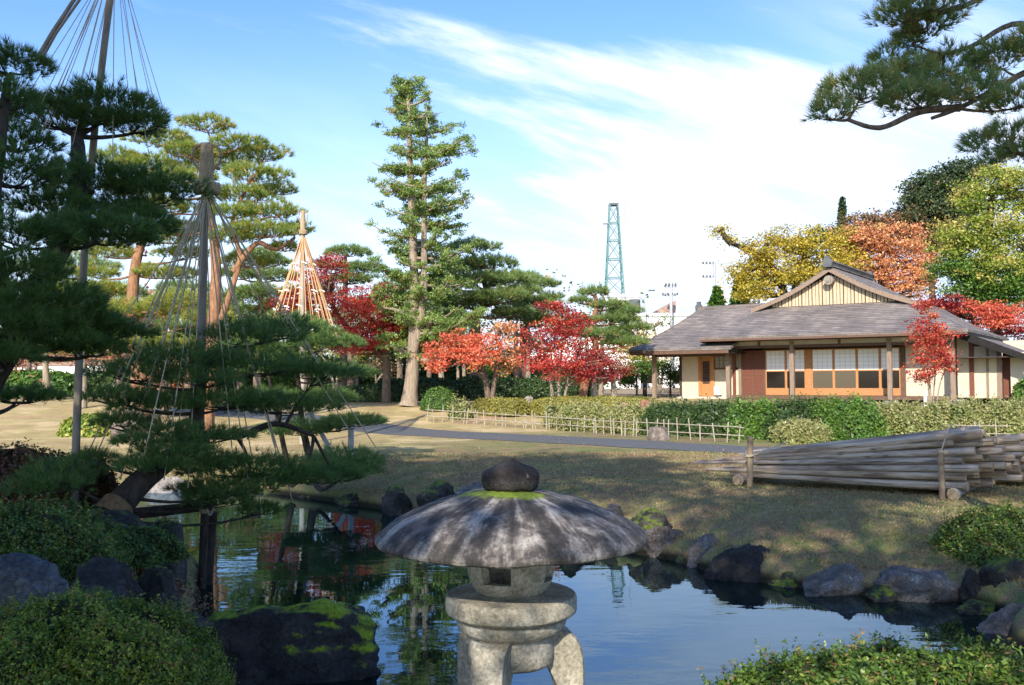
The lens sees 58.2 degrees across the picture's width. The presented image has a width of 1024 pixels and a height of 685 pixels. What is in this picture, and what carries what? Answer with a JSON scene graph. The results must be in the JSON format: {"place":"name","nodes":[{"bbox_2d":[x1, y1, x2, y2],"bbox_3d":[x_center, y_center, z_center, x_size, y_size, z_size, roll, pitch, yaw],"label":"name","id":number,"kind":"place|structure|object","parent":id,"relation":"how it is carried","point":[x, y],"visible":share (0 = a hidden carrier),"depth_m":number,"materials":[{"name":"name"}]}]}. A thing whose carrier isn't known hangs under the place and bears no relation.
{"place":"outdoors","nodes":[
{"label":"outdoors","id":0,"kind":"place"},
{"bbox_2d":[150,408,770,452],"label":"path","id":1,"kind":"structure","parent":0,"point":[388,429],"depth_m":24.78,"materials":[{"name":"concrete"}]},
{"bbox_2d":[0,387,1023,651],"bbox_3d":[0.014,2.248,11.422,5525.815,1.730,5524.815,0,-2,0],"label":"ground","id":2,"kind":"structure","parent":0,"point":[36,423],"depth_m":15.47,"materials":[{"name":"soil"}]},
{"bbox_2d":[0,552,68,615],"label":"rock","id":3,"kind":"object","parent":2,"relation":"on","point":[23,576],"visible":0.48,"depth_m":4.74,"materials":[{"name":"stone"}]},
{"bbox_2d":[0,437,71,508],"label":"shrub","id":4,"kind":"object","parent":2,"relation":"on","point":[14,458],"visible":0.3,"depth_m":8.74,"materials":[{"name":"plant"}]},
{"bbox_2d":[1,368,87,397],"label":"shrub","id":5,"kind":"object","parent":2,"relation":"on","point":[62,379],"visible":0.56,"depth_m":53.15,"materials":[{"name":"green plant"}]},
{"bbox_2d":[0,492,136,586],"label":"shrub","id":6,"kind":"object","parent":2,"relation":"on","point":[68,541],"visible":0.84,"depth_m":5.96,"materials":[{"name":"green plant"}]},
{"bbox_2d":[7,254,140,306],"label":"pine tree","id":7,"kind":"object","parent":2,"relation":"on","point":[97,260],"visible":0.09,"depth_m":44.02,"materials":[{"name":"green plant"}]},
{"bbox_2d":[56,412,112,437],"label":"shrub","id":8,"kind":"object","parent":2,"relation":"on","point":[87,429],"visible":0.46,"depth_m":26.79,"materials":[{"name":"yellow plant"}]},
{"bbox_2d":[57,449,119,508],"bbox_3d":[-4.438,1.367,9.336,0.992,0.631,0.787,0,-2,0],"label":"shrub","id":9,"kind":"object","parent":2,"relation":"on","point":[105,484],"visible":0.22,"depth_m":9.19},
{"bbox_2d":[5,0,183,509],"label":"rope tree support","id":10,"kind":"object","parent":2,"relation":"on","point":[78,371],"visible":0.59,"depth_m":8.74,"materials":[{"name":"wood"}]},
{"bbox_2d":[38,0,80,54],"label":"bamboo brace","id":11,"kind":"object","parent":10,"relation":"attached to","point":[54,31],"visible":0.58,"depth_m":8.06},
{"bbox_2d":[69,556,143,608],"bbox_3d":[-2.554,1.610,5.676,0.444,0.538,0.413,0,-2,-6],"label":"rock","id":12,"kind":"object","parent":2,"relation":"on","point":[96,573],"visible":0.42,"depth_m":5.69,"materials":[{"name":"stone"}]},
{"bbox_2d":[0,33,215,414],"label":"pine tree","id":13,"kind":"object","parent":2,"relation":"on","point":[34,309],"visible":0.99,"depth_m":7.42,"materials":[{"name":"green plant"}]},
{"bbox_2d":[0,577,239,684],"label":"cushion shrub","id":14,"kind":"object","parent":2,"relation":"on","point":[72,638],"visible":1,"depth_m":3.48,"materials":[{"name":"plant"}]},
{"bbox_2d":[89,509,157,576],"bbox_3d":[-3.523,1.811,8.052,0.919,0.710,0.677,2,-3,-40],"label":"rock","id":15,"kind":"object","parent":2,"relation":"on","point":[127,518],"visible":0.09,"depth_m":7.98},
{"bbox_2d":[87,369,161,396],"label":"shrub","id":16,"kind":"object","parent":2,"relation":"on","point":[92,380],"visible":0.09,"depth_m":54.95,"materials":[{"name":"green plant"}]},
{"bbox_2d":[52,232,237,431],"bbox_3d":[-12.171,-0.636,30.364,6.806,7.114,4.576,0,-2,0],"label":"pine tree","id":17,"kind":"object","parent":2,"relation":"on","point":[137,271],"visible":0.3,"depth_m":30.43,"materials":[{"name":"green plant"}]},
{"bbox_2d":[119,522,191,567],"bbox_3d":[-3.191,1.703,7.856,0.921,0.333,0.751,0,-2,0],"label":"shrub","id":18,"kind":"object","parent":2,"relation":"on","point":[149,546],"visible":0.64,"depth_m":7.72,"materials":[{"name":"green plant"}]},
{"bbox_2d":[138,565,180,613],"bbox_3d":[-2.620,1.942,6.712,0.309,0.651,0.294,-1,-2,13],"label":"rock","id":19,"kind":"object","parent":2,"relation":"on","point":[153,580],"visible":0.37,"depth_m":6.67,"materials":[{"name":"stone"}]},
{"bbox_2d":[154,519,186,592],"bbox_3d":[-3.170,2.090,8.412,0.405,0.968,0.588,-1,-2,22],"label":"rock","id":20,"kind":"object","parent":2,"relation":"on","point":[178,569],"visible":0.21,"depth_m":8.38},
{"bbox_2d":[133,500,217,588],"bbox_3d":[-3.673,2.139,9.100,0.271,1.076,1.708,-2,-3,42],"label":"wooden prop","id":21,"kind":"object","parent":2,"relation":"on","point":[207,539],"visible":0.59,"depth_m":9.50,"materials":[{"name":"brown wood"}]},
{"bbox_2d":[0,303,376,526],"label":"pine tree","id":22,"kind":"object","parent":2,"relation":"on","point":[139,483],"visible":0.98,"depth_m":9.32,"materials":[{"name":"green plant"}]},
{"bbox_2d":[93,494,132,512],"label":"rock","id":23,"kind":"object","parent":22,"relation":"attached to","point":[112,501],"visible":0.46,"depth_m":8.55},
{"bbox_2d":[138,275,243,394],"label":"pine tree","id":24,"kind":"object","parent":2,"relation":"on","point":[174,283],"visible":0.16,"depth_m":46.95,"materials":[{"name":"green plant"}]},
{"bbox_2d":[132,567,269,615],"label":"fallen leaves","id":25,"kind":"object","parent":2,"relation":"on","point":[181,588],"visible":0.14,"depth_m":8.17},
{"bbox_2d":[86,109,317,429],"bbox_3d":[-9.435,-2.168,28.520,6.371,10.010,5.052,-2,-3,29],"label":"pine tree","id":26,"kind":"object","parent":2,"relation":"on","point":[236,161],"visible":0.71,"depth_m":28.02,"materials":[{"name":"green plant"}]},
{"bbox_2d":[84,142,375,506],"bbox_3d":[-3.184,-0.188,10.288,1.585,3.953,3.330,-2,-3,37],"label":"rope tree support","id":27,"kind":"object","parent":2,"relation":"on","point":[207,167],"visible":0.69,"depth_m":9.92,"materials":[{"name":"fabric"}]},
{"bbox_2d":[220,245,308,388],"bbox_3d":[-10.870,-0.908,39.749,4.323,6.957,3.885,1,-2,-23],"label":"pine tree","id":28,"kind":"object","parent":2,"relation":"on","point":[245,289],"visible":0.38,"depth_m":39.60,"materials":[{"name":"green plant"}]},
{"bbox_2d":[244,351,325,389],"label":"evergreen tree","id":29,"kind":"object","parent":2,"relation":"on","point":[288,382],"visible":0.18,"depth_m":54.48,"materials":[{"name":"green plant"}]},
{"bbox_2d":[204,598,380,684],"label":"rock","id":30,"kind":"object","parent":2,"relation":"on","point":[324,640],"visible":0.74,"depth_m":6.55,"materials":[{"name":"stone"}]},
{"bbox_2d":[211,309,390,491],"bbox_3d":[-3.700,0.989,16.718,2.666,3.395,4.982,2,-3,-45],"label":"pine tree","id":31,"kind":"object","parent":2,"relation":"on","point":[335,422],"visible":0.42,"depth_m":16.32,"materials":[{"name":"green plant"}]},
{"bbox_2d":[273,210,337,443],"bbox_3d":[-5.496,-0.422,24.035,1.922,6.106,1.907,0,-2,0],"label":"rope tree support","id":32,"kind":"object","parent":2,"relation":"on","point":[301,248],"visible":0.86,"depth_m":24.02,"materials":[{"name":"fabric"}]},
{"bbox_2d":[258,250,407,402],"bbox_3d":[-7.457,-0.649,37.759,7.237,6.268,3.936,-1,-2,11],"label":"maple tree","id":33,"kind":"object","parent":2,"relation":"on","point":[360,304],"visible":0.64,"depth_m":37.54,"materials":[{"name":"red plant"}]},
{"bbox_2d":[307,241,388,387],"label":"pine tree","id":34,"kind":"object","parent":2,"relation":"on","point":[353,266],"visible":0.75,"depth_m":45.82,"materials":[{"name":"green plant"}]},
{"bbox_2d":[335,384,402,401],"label":"shrub","id":35,"kind":"object","parent":2,"relation":"on","point":[371,393],"visible":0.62,"depth_m":38.43,"materials":[{"name":"green plant"}]},
{"bbox_2d":[380,484,412,515],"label":"rock","id":36,"kind":"object","parent":2,"relation":"on","point":[395,500],"visible":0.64,"depth_m":14.51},
{"bbox_2d":[371,375,463,400],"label":"shrub","id":37,"kind":"object","parent":2,"relation":"on","point":[427,384],"visible":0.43,"depth_m":40.96,"materials":[{"name":"green plant"}]},
{"bbox_2d":[363,73,491,406],"bbox_3d":[-3.365,-4.145,36.730,5.128,13.400,5.758,0,-2,0],"label":"tall conifer","id":38,"kind":"object","parent":2,"relation":"on","point":[416,193],"visible":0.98,"depth_m":36.38,"materials":[{"name":"green plant"}]},
{"bbox_2d":[416,480,454,506],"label":"rock","id":39,"kind":"object","parent":2,"relation":"on","point":[438,489],"visible":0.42,"depth_m":14.23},
{"bbox_2d":[419,386,456,410],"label":"shrub","id":40,"kind":"object","parent":2,"relation":"on","point":[436,398],"visible":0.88,"depth_m":34.48,"materials":[{"name":"green plant"}]},
{"bbox_2d":[443,391,474,419],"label":"shrub","id":41,"kind":"object","parent":2,"relation":"on","point":[459,405],"visible":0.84,"depth_m":31.92,"materials":[{"name":"green plant"}]},
{"bbox_2d":[411,320,533,398],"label":"maple tree","id":42,"kind":"object","parent":2,"relation":"on","point":[470,346],"visible":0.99,"depth_m":34.48,"materials":[{"name":"red plant"}]},
{"bbox_2d":[425,234,543,378],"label":"pine tree","id":43,"kind":"object","parent":2,"relation":"on","point":[487,297],"visible":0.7,"depth_m":41.45,"materials":[{"name":"green plant"}]},
{"bbox_2d":[451,375,520,399],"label":"shrub","id":44,"kind":"object","parent":2,"relation":"on","point":[472,388],"visible":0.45,"depth_m":41.10,"materials":[{"name":"green plant"}]},
{"bbox_2d":[471,396,532,415],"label":"shrub","id":45,"kind":"object","parent":2,"relation":"on","point":[507,405],"visible":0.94,"depth_m":32.84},
{"bbox_2d":[485,267,567,378],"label":"pine tree","id":46,"kind":"object","parent":2,"relation":"on","point":[552,296],"visible":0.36,"depth_m":44.68,"materials":[{"name":"green plant"}]},
{"bbox_2d":[480,268,591,377],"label":"slender tree","id":47,"kind":"object","parent":2,"relation":"on","point":[527,367],"visible":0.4,"depth_m":43.87,"materials":[{"name":"green plant"}]},
{"bbox_2d":[505,374,590,399],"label":"shrub","id":48,"kind":"object","parent":2,"relation":"on","point":[537,387],"visible":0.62,"depth_m":40.19,"materials":[{"name":"green plant"}]},
{"bbox_2d":[512,299,614,396],"bbox_3d":[1.881,0.484,33.652,3.786,4.211,3.073,0,-2,0],"label":"maple tree","id":49,"kind":"object","parent":2,"relation":"on","point":[558,325],"visible":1,"depth_m":33.77,"materials":[{"name":"red plant"}]},
{"bbox_2d":[551,400,616,430],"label":"shrub","id":50,"kind":"object","parent":2,"relation":"on","point":[592,411],"visible":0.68,"depth_m":27.99,"materials":[{"name":"green plant"}]},
{"bbox_2d":[425,404,743,442],"bbox_3d":[1.630,2.359,27.386,0.794,0.848,12.445,2,-3,-44],"label":"bamboo fence","id":51,"kind":"object","parent":2,"relation":"on","point":[610,421],"visible":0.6,"depth_m":26.70,"materials":[{"name":"wood"}]},
{"bbox_2d":[566,347,621,396],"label":"maple tree","id":52,"kind":"object","parent":2,"relation":"on","point":[594,387],"visible":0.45,"depth_m":36.84,"materials":[{"name":"red plant"}]},
{"bbox_2d":[528,395,663,415],"bbox_3d":[2.930,2.258,32.952,5.213,0.797,2.349,-1,-2,10],"label":"shrub","id":53,"kind":"object","parent":2,"relation":"on","point":[537,406],"visible":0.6,"depth_m":32.35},
{"bbox_2d":[552,282,653,397],"bbox_3d":[3.960,-0.091,40.013,4.734,5.257,3.104,0,-2,0],"label":"pine tree","id":54,"kind":"object","parent":2,"relation":"on","point":[613,334],"visible":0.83,"depth_m":39.75,"materials":[{"name":"green plant"}]},
{"bbox_2d":[591,344,637,396],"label":"maple tree","id":55,"kind":"object","parent":2,"relation":"on","point":[619,367],"visible":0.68,"depth_m":37.34,"materials":[{"name":"red plant"}]},
{"bbox_2d":[598,294,641,327],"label":"building","id":56,"kind":"structure","parent":2,"relation":"on","point":[623,296],"depth_m":92.10,"materials":[{"name":"white glass"}]},
{"bbox_2d":[602,194,625,293],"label":"lattice tower","id":57,"kind":"structure","parent":56,"relation":"on","point":[620,260],"depth_m":92.12,"materials":[{"name":"metal"}]},
{"bbox_2d":[221,434,1020,565],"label":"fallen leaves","id":58,"kind":"object","parent":2,"relation":"on","point":[653,468],"visible":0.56,"depth_m":16.61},
{"bbox_2d":[597,399,667,433],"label":"shrub","id":59,"kind":"object","parent":2,"relation":"on","point":[624,413],"visible":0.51,"depth_m":26.84,"materials":[{"name":"green plant"}]},
{"bbox_2d":[615,356,658,395],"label":"garden shrub","id":60,"kind":"object","parent":2,"relation":"on","point":[631,380],"visible":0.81,"depth_m":45.86,"materials":[{"name":"green plant"}]},
{"bbox_2d":[604,327,673,395],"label":"leafy tree","id":61,"kind":"object","parent":2,"relation":"on","point":[625,350],"visible":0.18,"depth_m":46.85,"materials":[{"name":"plant"}]},
{"bbox_2d":[631,357,678,396],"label":"garden shrub","id":62,"kind":"object","parent":2,"relation":"on","point":[670,373],"visible":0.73,"depth_m":45.82,"materials":[{"name":"green plant"}]},
{"bbox_2d":[630,300,691,387],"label":"building","id":63,"kind":"structure","parent":2,"relation":"on","point":[665,309],"depth_m":86.11,"materials":[{"name":"white glass"}]},
{"bbox_2d":[644,526,683,557],"bbox_3d":[1.846,2.518,11.095,0.566,0.648,0.369,0,-2,-2],"label":"rock","id":64,"kind":"object","parent":2,"relation":"on","point":[658,538],"visible":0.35,"depth_m":10.98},
{"bbox_2d":[637,395,699,435],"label":"shrub","id":65,"kind":"object","parent":2,"relation":"on","point":[671,411],"visible":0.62,"depth_m":25.86,"materials":[{"name":"green plant"}]},
{"bbox_2d":[687,533,718,567],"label":"rock","id":66,"kind":"object","parent":2,"relation":"on","point":[695,554],"visible":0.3,"depth_m":10.48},
{"bbox_2d":[678,393,746,437],"bbox_3d":[5.678,2.028,25.513,2.305,1.252,2.192,0,-2,0],"label":"shrub","id":67,"kind":"object","parent":2,"relation":"on","point":[706,413],"visible":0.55,"depth_m":25.07,"materials":[{"name":"green plant"}]},
{"bbox_2d":[703,543,769,582],"bbox_3d":[2.526,2.527,9.899,0.987,0.713,0.594,0,-2,-17],"label":"rock","id":68,"kind":"object","parent":2,"relation":"on","point":[742,563],"visible":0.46,"depth_m":9.76,"materials":[{"name":"stone"}]},
{"bbox_2d":[720,393,786,439],"bbox_3d":[6.667,1.991,24.692,2.211,1.265,2.069,0,-2,0],"label":"shrub","id":69,"kind":"object","parent":2,"relation":"on","point":[750,418],"visible":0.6,"depth_m":24.25,"materials":[{"name":"green plant"}]},
{"bbox_2d":[704,220,858,303],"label":"leafy tree","id":70,"kind":"object","parent":2,"relation":"on","point":[805,267],"visible":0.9,"depth_m":55.73,"materials":[{"name":"yellow plant"}]},
{"bbox_2d":[762,389,836,439],"bbox_3d":[7.652,1.910,24.132,2.145,1.378,1.965,-1,-2,20],"label":"shrub","id":71,"kind":"object","parent":2,"relation":"on","point":[789,409],"visible":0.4,"depth_m":23.82,"materials":[{"name":"green plant"}]},
{"bbox_2d":[765,416,834,444],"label":"shrub","id":72,"kind":"object","parent":2,"relation":"on","point":[795,432],"visible":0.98,"depth_m":22.45,"materials":[{"name":"green plant"}]},
{"bbox_2d":[628,256,1023,404],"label":"tea house","id":73,"kind":"structure","parent":2,"relation":"on","point":[833,327],"depth_m":38.91,"materials":[{"name":"wood"}]},
{"bbox_2d":[701,357,710,396],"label":"door","id":74,"kind":"structure","parent":73,"relation":"in","point":[705,361],"depth_m":41.73,"materials":[{"name":"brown wood"}]},
{"bbox_2d":[802,563,864,596],"bbox_3d":[3.277,2.493,9.226,0.891,0.572,0.470,0,-2,-11],"label":"rock","id":75,"kind":"object","parent":2,"relation":"on","point":[842,580],"visible":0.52,"depth_m":9.06,"materials":[{"name":"stone"}]},
{"bbox_2d":[796,391,891,441],"bbox_3d":[8.483,1.892,23.544,2.302,1.368,1.986,-1,-2,21],"label":"shrub","id":76,"kind":"object","parent":2,"relation":"on","point":[857,418],"visible":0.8,"depth_m":22.99,"materials":[{"name":"green plant"}]},
{"bbox_2d":[696,624,1023,684],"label":"shrub","id":77,"kind":"object","parent":2,"relation":"on","point":[889,662],"visible":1,"depth_m":3.02,"materials":[{"name":"green plant"}]},
{"bbox_2d":[805,207,925,252],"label":"leafy tree","id":78,"kind":"object","parent":2,"relation":"on","point":[872,217],"visible":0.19,"depth_m":74.90,"materials":[{"name":"orange plant"}]},
{"bbox_2d":[865,584,896,601],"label":"rock","id":79,"kind":"object","parent":2,"relation":"on","point":[881,593],"visible":0.78,"depth_m":8.78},
{"bbox_2d":[822,213,941,299],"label":"maple tree","id":80,"kind":"object","parent":2,"relation":"on","point":[862,241],"visible":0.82,"depth_m":59.60,"materials":[{"name":"orange plant"}]},
{"bbox_2d":[867,395,930,435],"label":"shrub","id":81,"kind":"object","parent":2,"relation":"on","point":[900,419],"visible":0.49,"depth_m":23.76,"materials":[{"name":"green plant"}]},
{"bbox_2d":[797,0,1023,167],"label":"pine tree","id":82,"kind":"object","parent":2,"relation":"on","point":[897,85],"visible":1,"depth_m":6.66,"materials":[{"name":"green plant"}]},
{"bbox_2d":[874,565,959,602],"bbox_3d":[4.019,2.412,8.977,0.948,0.438,0.604,0,-2,-6],"label":"rock","id":83,"kind":"object","parent":2,"relation":"on","point":[913,584],"visible":0.66,"depth_m":8.76,"materials":[{"name":"stone"}]},
{"bbox_2d":[901,297,967,404],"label":"maple sapling","id":84,"kind":"object","parent":2,"relation":"on","point":[946,356],"visible":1,"depth_m":28.33,"materials":[{"name":"red plant"}]},
{"bbox_2d":[882,156,1002,298],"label":"evergreen tree","id":85,"kind":"object","parent":2,"relation":"on","point":[921,198],"visible":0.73,"depth_m":71.54,"materials":[{"name":"green plant"}]},
{"bbox_2d":[910,391,990,436],"bbox_3d":[11.470,1.956,24.592,2.460,1.308,1.951,-1,-2,14],"label":"shrub","id":86,"kind":"object","parent":2,"relation":"on","point":[945,413],"visible":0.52,"depth_m":23.99,"materials":[{"name":"green plant"}]},
{"bbox_2d":[947,487,976,499],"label":"log","id":87,"kind":"object","parent":2,"relation":"on","point":[953,494],"visible":0.41,"depth_m":12.23,"materials":[{"name":"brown wood"}]},
{"bbox_2d":[730,472,968,491],"bbox_3d":[4.781,2.010,13.402,3.389,0.124,0.125,-2,-3,37],"label":"log","id":88,"kind":"object","parent":87,"relation":"on","point":[934,485],"visible":0.93,"depth_m":13.12,"materials":[{"name":"grey wood"}]},
{"bbox_2d":[706,467,966,480],"bbox_3d":[4.612,1.919,13.532,3.771,0.111,0.113,-4,-4,36],"label":"log","id":89,"kind":"object","parent":88,"relation":"on","point":[918,475],"visible":1,"depth_m":13.16,"materials":[{"name":"grey wood"}]},
{"bbox_2d":[723,464,979,472],"bbox_3d":[4.797,1.823,13.400,3.633,0.115,0.117,-5,-5,36],"label":"log","id":90,"kind":"object","parent":89,"relation":"on","point":[966,468],"visible":0.94,"depth_m":13.06,"materials":[{"name":"grey wood"}]},
{"bbox_2d":[694,456,962,464],"bbox_3d":[4.518,1.765,13.613,3.936,0.112,0.111,-6,-5,36],"label":"log","id":91,"kind":"object","parent":90,"relation":"on","point":[909,460],"visible":0.96,"depth_m":13.23,"materials":[{"name":"grey wood"}]},
{"bbox_2d":[732,440,954,459],"bbox_3d":[4.737,1.581,13.456,3.200,0.116,0.116,-10,-8,36],"label":"log","id":92,"kind":"object","parent":91,"relation":"on","point":[948,443],"visible":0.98,"depth_m":13.18,"materials":[{"name":"grey wood"}]},
{"bbox_2d":[738,430,982,455],"bbox_3d":[4.913,1.497,13.326,3.447,0.127,0.126,-11,-8,36],"label":"log","id":93,"kind":"object","parent":92,"relation":"on","point":[967,435],"visible":0.94,"depth_m":12.98,"materials":[{"name":"grey wood"}]},
{"bbox_2d":[715,447,975,460],"bbox_3d":[4.720,1.665,13.462,3.752,0.116,0.114,-8,-6,36],"label":"log","id":94,"kind":"object","parent":91,"relation":"on","point":[966,451],"visible":0.94,"depth_m":12.99,"materials":[{"name":"grey wood"}]},
{"bbox_2d":[958,568,980,602],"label":"rock","id":95,"kind":"object","parent":2,"relation":"on","point":[969,588],"visible":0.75,"depth_m":8.66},
{"bbox_2d":[915,157,1023,332],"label":"leafy tree","id":96,"kind":"object","parent":2,"relation":"on","point":[978,279],"visible":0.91,"depth_m":49.51,"materials":[{"name":"green plant"}]},
{"bbox_2d":[915,293,1023,339],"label":"maple tree","id":97,"kind":"object","parent":2,"relation":"on","point":[987,318],"visible":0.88,"depth_m":45.57,"materials":[{"name":"red plant"}]},
{"bbox_2d":[926,495,1023,570],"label":"shrub","id":98,"kind":"object","parent":2,"relation":"on","point":[981,537],"visible":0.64,"depth_m":9.28,"materials":[{"name":"green plant"}]},
{"bbox_2d":[957,393,1023,436],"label":"shrub","id":99,"kind":"object","parent":2,"relation":"on","point":[995,411],"visible":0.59,"depth_m":23.72,"materials":[{"name":"green plant"}]},
{"bbox_2d":[976,603,1023,635],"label":"rock","id":100,"kind":"object","parent":2,"relation":"on","point":[1000,621],"visible":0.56,"depth_m":7.72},
{"bbox_2d":[978,557,1023,587],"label":"rock","id":101,"kind":"object","parent":2,"relation":"on","point":[994,573],"visible":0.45,"depth_m":8.62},
{"bbox_2d":[0,0,1023,355],"label":"sky","id":102,"kind":"structure","parent":0,"point":[687,113],"materials":[{"name":"blue"}]},
{"bbox_2d":[88,490,1023,684],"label":"pond water","id":103,"kind":"structure","parent":0,"point":[635,619],"depth_m":8.70,"materials":[{"name":"liquid"}]},
{"bbox_2d":[956,599,995,614],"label":"rock","id":104,"kind":"object","parent":103,"relation":"in","point":[974,607],"visible":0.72,"depth_m":8.31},
{"bbox_2d":[633,507,672,530],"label":"rock","id":105,"kind":"object","parent":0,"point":[646,518],"visible":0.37,"depth_m":11.32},
{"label":"rock","id":106,"kind":"object","parent":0,"visible":0},
{"bbox_2d":[374,458,646,684],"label":"stone lantern","id":107,"kind":"object","parent":106,"relation":"on","point":[509,535],"visible":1,"depth_m":3.92,"materials":[{"name":"stone"}]},
{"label":"log","id":108,"kind":"object","parent":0,"visible":0},
{"bbox_2d":[986,436,997,443],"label":"log","id":109,"kind":"object","parent":108,"relation":"on","point":[995,439],"visible":0.07,"depth_m":12.67,"materials":[{"name":"grey wood"}]},
{"bbox_2d":[745,426,978,451],"bbox_3d":[5.127,1.493,13.774,3.396,0.126,0.126,-11,-8,34],"label":"log","id":110,"kind":"object","parent":109,"relation":"on","point":[852,440],"visible":0.34,"depth_m":13.81,"materials":[{"name":"grey wood"}]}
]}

